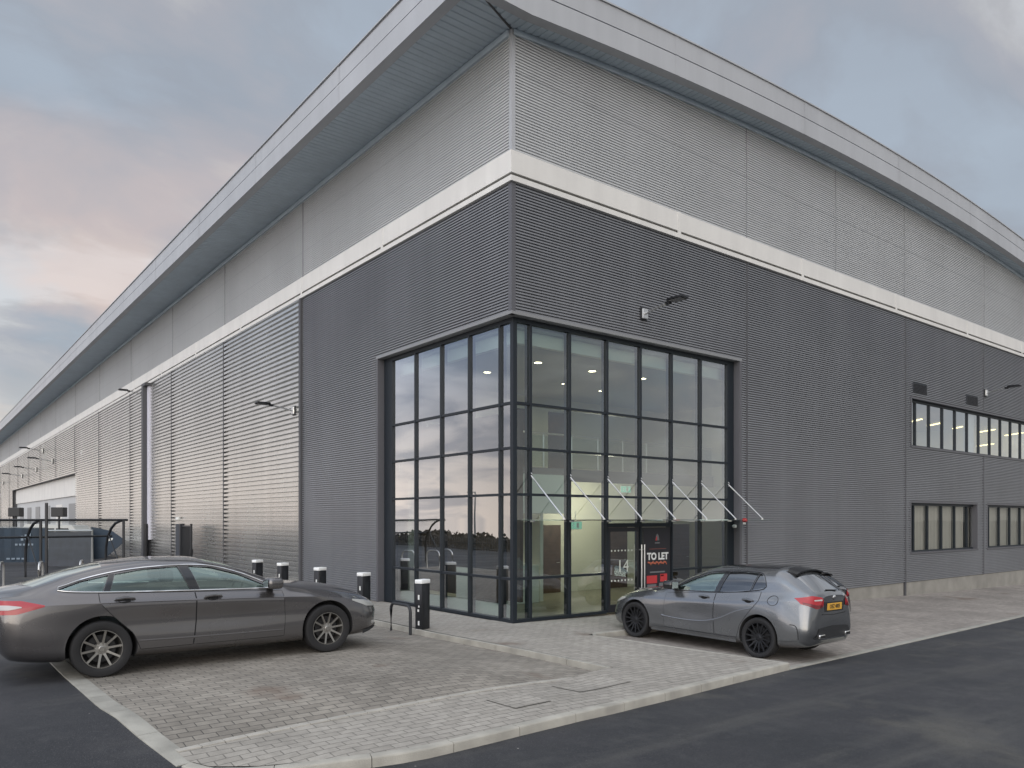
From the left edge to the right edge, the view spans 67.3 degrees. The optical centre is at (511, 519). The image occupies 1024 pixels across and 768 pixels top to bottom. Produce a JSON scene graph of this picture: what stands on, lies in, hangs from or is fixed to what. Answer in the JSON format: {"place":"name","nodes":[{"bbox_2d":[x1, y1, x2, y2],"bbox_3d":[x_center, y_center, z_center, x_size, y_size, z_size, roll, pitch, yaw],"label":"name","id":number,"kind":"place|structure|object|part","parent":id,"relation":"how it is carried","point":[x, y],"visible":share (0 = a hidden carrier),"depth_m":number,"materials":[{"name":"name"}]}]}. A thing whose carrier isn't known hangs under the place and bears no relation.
{"place":"outdoors","nodes":[
{"label":"outdoors","id":0,"kind":"place"},
{"bbox_2d":[23,524,89,529],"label":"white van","id":1,"kind":"object","parent":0,"point":[67,527],"visible":0.02,"depth_m":46.50,"materials":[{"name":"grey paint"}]},
{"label":"window","id":2,"kind":"part","parent":1,"relation":"part of","materials":[{"name":"black glass"}]},
{"bbox_2d":[66,581,591,747],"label":"bay paving","id":3,"kind":"structure","parent":0,"point":[186,699],"depth_m":10.32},
{"bbox_2d":[0,561,4,585],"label":"cycle hoop","id":4,"kind":"object","parent":3,"relation":"on","point":[3,574],"visible":0.92,"depth_m":24.29,"materials":[{"name":"silver metal"}]},
{"bbox_2d":[38,561,43,576],"bbox_3d":[-14.806,1.768,24.188,0.068,0.904,0.768,0,0,-23],"label":"cycle hoop","id":5,"kind":"object","parent":3,"relation":"on","point":[41,563],"visible":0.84,"depth_m":24.35,"materials":[{"name":"silver metal"}]},
{"bbox_2d":[0,556,374,676],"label":"parked saloon","id":6,"kind":"object","parent":3,"relation":"on","point":[108,626],"visible":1,"depth_m":10.93,"materials":[{"name":"paint"}]},
{"bbox_2d":[98,591,196,648],"bbox_3d":[-5.043,1.396,10.697,1.241,0.792,0.143,0,0,-38],"label":"door","id":7,"kind":"structure","parent":6,"relation":"in","point":[146,620],"depth_m":10.71,"materials":[{"name":"paint"}]},
{"bbox_2d":[194,590,285,643],"bbox_3d":[-4.041,1.419,11.457,1.356,0.747,0.127,0,0,-38],"label":"door","id":8,"kind":"structure","parent":6,"relation":"in","point":[213,616],"depth_m":11.41,"materials":[{"name":"paint"}]},
{"bbox_2d":[390,602,411,634],"bbox_3d":[-2.326,2.107,16.059,0.064,0.720,0.861,0,0,-38],"label":"hoop barrier","id":9,"kind":"object","parent":3,"relation":"on","point":[409,609],"visible":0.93,"depth_m":15.84,"materials":[{"name":"black metal"}]},
{"bbox_2d":[179,668,680,765],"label":"ramp paving","id":10,"kind":"structure","parent":0,"point":[419,724],"depth_m":8.54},
{"bbox_2d":[488,693,549,707],"bbox_3d":[0.086,2.276,9.664,0.620,0.023,0.540,0,0,-43],"label":"inspection cover","id":11,"kind":"object","parent":10,"relation":"on","point":[518,700],"visible":1,"depth_m":9.64,"materials":[{"name":"grey"}]},
{"bbox_2d":[553,676,630,691],"bbox_3d":[1.127,2.324,10.849,1.100,0.031,0.540,0,0,-43],"label":"inspection cover","id":12,"kind":"object","parent":10,"relation":"on","point":[600,682],"visible":1,"depth_m":10.85,"materials":[{"name":"grey"}]},
{"bbox_2d":[0,556,1023,767],"bbox_3d":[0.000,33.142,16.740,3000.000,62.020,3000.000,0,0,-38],"label":"road","id":13,"kind":"structure","parent":0,"point":[954,700],"depth_m":9.13,"materials":[{"name":"black asphalt"}]},
{"bbox_2d":[8,508,23,526],"bbox_3d":[-25.770,0.810,39.991,0.600,2.820,0.400,0,0,-1],"label":"equipment box","id":14,"kind":"object","parent":13,"relation":"on","point":[15,512],"visible":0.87,"depth_m":39.80,"materials":[{"name":"black plastic"}]},
{"bbox_2d":[0,527,44,561],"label":"fence panel","id":15,"kind":"object","parent":13,"relation":"on","point":[11,550],"visible":0.68,"depth_m":35.85,"materials":[{"name":"grey"}]},
{"bbox_2d":[45,503,47,573],"bbox_3d":[-16.303,0.856,26.954,0.092,2.850,0.092,0,0,-16],"label":"steel post","id":16,"kind":"object","parent":13,"relation":"on","point":[46,538],"visible":0.65,"depth_m":26.91,"materials":[{"name":"black metal"}]},
{"bbox_2d":[51,507,66,529],"bbox_3d":[-22.345,0.827,37.975,0.600,2.820,0.400,0,0,-1],"label":"equipment box","id":17,"kind":"object","parent":13,"relation":"on","point":[58,512],"visible":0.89,"depth_m":37.78,"materials":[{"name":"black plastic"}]},
{"bbox_2d":[0,519,127,577],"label":"cycle shelter","id":18,"kind":"object","parent":13,"relation":"on","point":[40,536],"visible":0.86,"depth_m":28.25,"materials":[{"name":"black metal"}]},
{"bbox_2d":[48,530,93,565],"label":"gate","id":19,"kind":"structure","parent":13,"relation":"on","point":[68,551],"depth_m":34.04,"materials":[{"name":"grey metal"}]},
{"bbox_2d":[90,527,125,559],"bbox_3d":[-18.110,1.361,34.504,1.576,2.050,0.060,0,0,-1],"label":"pointed sheet","id":20,"kind":"object","parent":13,"relation":"on","point":[99,546],"visible":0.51,"depth_m":34.48,"materials":[{"name":"blue plastic"}]},
{"bbox_2d":[49,661,193,766],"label":"kerb","id":21,"kind":"structure","parent":13,"relation":"on","point":[144,731],"depth_m":8.34,"materials":[{"name":"grey concrete"}]},
{"bbox_2d":[179,524,192,571],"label":"bin gate","id":22,"kind":"structure","parent":13,"relation":"on","point":[185,540],"depth_m":34.28,"materials":[{"name":"black metal"}]},
{"bbox_2d":[175,677,570,752],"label":"kerb","id":23,"kind":"structure","parent":13,"relation":"on","point":[201,745],"depth_m":8.78,"materials":[{"name":"grey concrete"}]},
{"bbox_2d":[182,662,789,767],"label":"kerb","id":24,"kind":"structure","parent":13,"relation":"on","point":[417,753],"depth_m":8.54,"materials":[{"name":"concrete"}]},
{"bbox_2d":[374,619,611,670],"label":"kerb","id":25,"kind":"structure","parent":13,"relation":"on","point":[534,654],"depth_m":13.92,"materials":[{"name":"concrete"}]},
{"bbox_2d":[0,0,1023,623],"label":"warehouse","id":26,"kind":"structure","parent":13,"relation":"on","point":[406,226],"depth_m":23.15,"materials":[{"name":"silver metal"}]},
{"bbox_2d":[20,517,23,526],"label":"dock door","id":27,"kind":"structure","parent":26,"relation":"in","point":[21,522],"depth_m":92.22,"materials":[{"name":"grey"}]},
{"bbox_2d":[14,466,36,471],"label":"floodlight","id":28,"kind":"object","parent":26,"relation":"attached to","point":[35,469],"visible":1,"depth_m":77.24,"materials":[{"name":"grey metal"}]},
{"bbox_2d":[27,507,30,523],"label":"dock door","id":29,"kind":"structure","parent":26,"relation":"in","point":[28,509],"depth_m":86.14,"materials":[{"name":"grey metal"}]},
{"bbox_2d":[19,447,43,452],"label":"floodlight","id":30,"kind":"object","parent":26,"relation":"attached to","point":[42,450],"visible":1,"depth_m":73.56,"materials":[{"name":"grey metal"}]},
{"bbox_2d":[35,507,39,523],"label":"dock door","id":31,"kind":"structure","parent":26,"relation":"in","point":[37,509],"depth_m":80.83,"materials":[{"name":"grey metal"}]},
{"bbox_2d":[27,457,52,463],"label":"floodlight","id":32,"kind":"object","parent":26,"relation":"attached to","point":[51,460],"visible":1,"depth_m":68.39,"materials":[{"name":"grey metal"}]},
{"bbox_2d":[48,506,49,523],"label":"dock door","id":33,"kind":"structure","parent":26,"relation":"in","point":[48,506],"depth_m":74.23,"materials":[{"name":"grey metal"}]},
{"bbox_2d":[56,504,61,523],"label":"dock door","id":34,"kind":"structure","parent":26,"relation":"in","point":[61,504],"depth_m":69.08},
{"bbox_2d":[69,503,75,524],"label":"dock door","id":35,"kind":"structure","parent":26,"relation":"in","point":[72,507],"depth_m":63.61,"materials":[{"name":"grey metal"}]},
{"bbox_2d":[118,388,140,393],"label":"floodlight","id":36,"kind":"object","parent":26,"relation":"attached to","point":[120,389],"visible":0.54,"depth_m":41.66,"materials":[{"name":"grey metal"}]},
{"bbox_2d":[176,524,178,555],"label":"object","id":37,"kind":"structure","parent":26,"relation":"in","point":[177,525],"depth_m":37.16,"materials":[{"name":"grey metal"}]},
{"bbox_2d":[254,401,295,415],"bbox_3d":[-7.843,-3.665,25.521,1.320,0.350,0.300,0,0,-38],"label":"floodlight","id":38,"kind":"object","parent":26,"relation":"attached to","point":[293,410],"visible":1,"depth_m":25.52,"materials":[{"name":"black metal"}]},
{"bbox_2d":[543,525,560,592],"bbox_3d":[1.140,1.233,23.791,1.000,2.106,0.111,0,0,-38],"label":"door","id":39,"kind":"structure","parent":26,"relation":"in","point":[551,533],"depth_m":23.86,"materials":[{"name":"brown wood"}]},
{"bbox_2d":[548,412,563,468],"bbox_3d":[1.674,-2.720,27.687,0.950,2.200,0.039,0,0,-38],"label":"door","id":40,"kind":"structure","parent":26,"relation":"in","point":[555,420],"depth_m":27.60,"materials":[{"name":"grey wood"}]},
{"bbox_2d":[571,511,581,529],"bbox_3d":[1.822,0.040,22.080,0.500,0.520,0.046,0,0,-38],"label":"exit sign","id":41,"kind":"object","parent":26,"relation":"attached to","point":[576,525],"visible":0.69,"depth_m":22.08,"materials":[{"name":"green plastic"}]},
{"bbox_2d":[609,527,626,587],"bbox_3d":[3.500,1.233,25.643,1.000,2.106,0.111,0,0,-38],"label":"glass door","id":42,"kind":"structure","parent":26,"relation":"in","point":[618,540],"depth_m":25.70,"materials":[{"name":"clear glass"}]},
{"bbox_2d":[607,527,642,612],"bbox_3d":[2.816,1.246,19.134,1.158,2.079,0.169,0,0,-38],"label":"door","id":43,"kind":"structure","parent":26,"relation":"in","point":[612,607],"depth_m":19.39,"materials":[{"name":"black metal"}]},
{"bbox_2d":[620,486,630,492],"bbox_3d":[3.810,-1.000,25.864,0.500,0.240,0.046,0,0,-38],"label":"exit sign","id":44,"kind":"object","parent":26,"relation":"attached to","point":[625,489],"visible":0.94,"depth_m":25.84,"materials":[{"name":"green plastic"}]},
{"bbox_2d":[530,472,762,521],"bbox_3d":[3.649,-0.489,19.015,7.750,1.118,1.236,0,0,-38],"label":"entrance canopy","id":45,"kind":"object","parent":26,"relation":"attached to","point":[564,519],"visible":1,"depth_m":18.67,"materials":[{"name":"silver metal"}]},
{"bbox_2d":[643,531,668,587],"bbox_3d":[3.734,1.250,19.871,1.011,1.900,0.022,0,0,-38],"label":"poster","id":46,"kind":"object","parent":26,"relation":"attached to","point":[656,543],"visible":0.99,"depth_m":19.85,"materials":[{"name":"black paper"}]},
{"bbox_2d":[642,527,670,587],"bbox_3d":[3.731,1.246,19.852,1.158,2.079,0.169,0,0,-38],"label":"door","id":47,"kind":"structure","parent":26,"relation":"in","point":[643,528],"depth_m":20.01,"materials":[{"name":"black metal"}]},
{"bbox_2d":[640,294,688,320],"bbox_3d":[3.687,-5.135,18.731,0.300,0.350,1.320,0,0,-38],"label":"floodlight","id":48,"kind":"object","parent":26,"relation":"attached to","point":[644,312],"visible":1,"depth_m":18.63,"materials":[{"name":"black metal"}]},
{"bbox_2d":[673,524,688,581],"bbox_3d":[6.057,1.233,27.649,1.000,2.106,0.111,0,0,-38],"label":"door","id":49,"kind":"structure","parent":26,"relation":"in","point":[680,531],"depth_m":27.65,"materials":[{"name":"glass"}]},
{"bbox_2d":[909,501,977,553],"bbox_3d":[16.676,0.305,30.194,5.950,2.150,0.720,0,0,-38],"label":"window","id":50,"kind":"structure","parent":26,"relation":"in","point":[936,527],"depth_m":30.42,"materials":[{"name":"grey"}]},
{"bbox_2d":[909,396,1023,460],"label":"window","id":51,"kind":"structure","parent":26,"relation":"in","point":[935,425],"depth_m":31.37,"materials":[{"name":"grey"}]},
{"bbox_2d":[969,503,1023,549],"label":"window","id":52,"kind":"structure","parent":26,"relation":"in","point":[1005,522],"depth_m":34.28,"materials":[{"name":"grey"}]},
{"bbox_2d":[984,384,1021,396],"bbox_3d":[20.187,-5.285,31.672,0.300,0.350,1.320,0,0,-38],"label":"floodlight","id":53,"kind":"object","parent":26,"relation":"attached to","point":[986,392],"visible":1,"depth_m":31.57,"materials":[{"name":"black metal"}]},
{"bbox_2d":[592,629,787,662],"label":"kerb","id":54,"kind":"structure","parent":13,"relation":"on","point":[614,633],"depth_m":15.28,"materials":[{"name":"concrete"}]},
{"bbox_2d":[790,614,1023,669],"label":"kerb","id":55,"kind":"structure","parent":13,"relation":"on","point":[879,648],"depth_m":15.83,"materials":[{"name":"grey concrete"}]},
{"bbox_2d":[0,0,1023,420],"label":"sky","id":56,"kind":"structure","parent":0,"point":[120,120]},
{"bbox_2d":[370,600,779,684],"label":"path paving","id":57,"kind":"structure","parent":0,"point":[570,637],"depth_m":14.30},
{"bbox_2d":[252,559,262,576],"bbox_3d":[-7.898,1.777,23.889,0.190,1.035,0.290,0,0,32],"label":"charging post","id":58,"kind":"object","parent":57,"relation":"on","point":[257,567],"visible":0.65,"depth_m":23.80,"materials":[{"name":"black plastic"}]},
{"bbox_2d":[277,562,288,579],"bbox_3d":[-6.617,1.776,22.224,0.190,1.035,0.290,0,0,32],"label":"charging post","id":59,"kind":"object","parent":57,"relation":"on","point":[282,570],"visible":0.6,"depth_m":22.13,"materials":[{"name":"black plastic"}]},
{"bbox_2d":[314,567,326,583],"bbox_3d":[-5.028,1.775,20.167,0.190,1.035,0.290,0,0,32],"label":"charging post","id":60,"kind":"object","parent":57,"relation":"on","point":[319,574],"visible":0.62,"depth_m":20.08,"materials":[{"name":"black plastic"}]},
{"bbox_2d":[357,572,370,599],"bbox_3d":[-3.500,1.774,18.188,0.190,1.035,0.290,0,0,32],"label":"charging post","id":61,"kind":"object","parent":57,"relation":"on","point":[363,583],"visible":0.63,"depth_m":18.10,"materials":[{"name":"black plastic"}]},
{"bbox_2d":[415,579,429,629],"bbox_3d":[-1.868,1.773,16.075,0.190,1.035,0.290,0,0,32],"label":"charging post","id":62,"kind":"object","parent":57,"relation":"on","point":[422,604],"visible":1,"depth_m":15.98,"materials":[{"name":"black plastic"}]},
{"bbox_2d":[612,584,1023,665],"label":"parking paving","id":63,"kind":"structure","parent":0,"point":[878,622],"depth_m":20.27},
{"bbox_2d":[615,564,850,657],"bbox_3d":[4.266,1.673,15.539,2.253,1.666,4.666,2,0,-42],"label":"parked hatchback","id":64,"kind":"object","parent":63,"relation":"on","point":[768,610],"visible":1,"depth_m":14.21,"materials":[{"name":"paint"}]},
{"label":"door","id":65,"kind":"part","parent":64,"relation":"part of","materials":[{"name":"paint"}]},
{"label":"door","id":66,"kind":"part","parent":64,"relation":"part of","materials":[{"name":"paint"}]},
{"bbox_3d":[4.263,1.198,14.446,0.161,0.393,0.741,2,0,-42],"label":"side window","id":67,"kind":"part","parent":64,"relation":"part of","materials":[{"name":"grey glass"}]},
{"bbox_3d":[4.561,1.163,14.111,0.146,0.302,0.265,2,0,-42],"label":"side window","id":68,"kind":"part","parent":64,"relation":"part of","materials":[{"name":"grey glass"}]}
]}

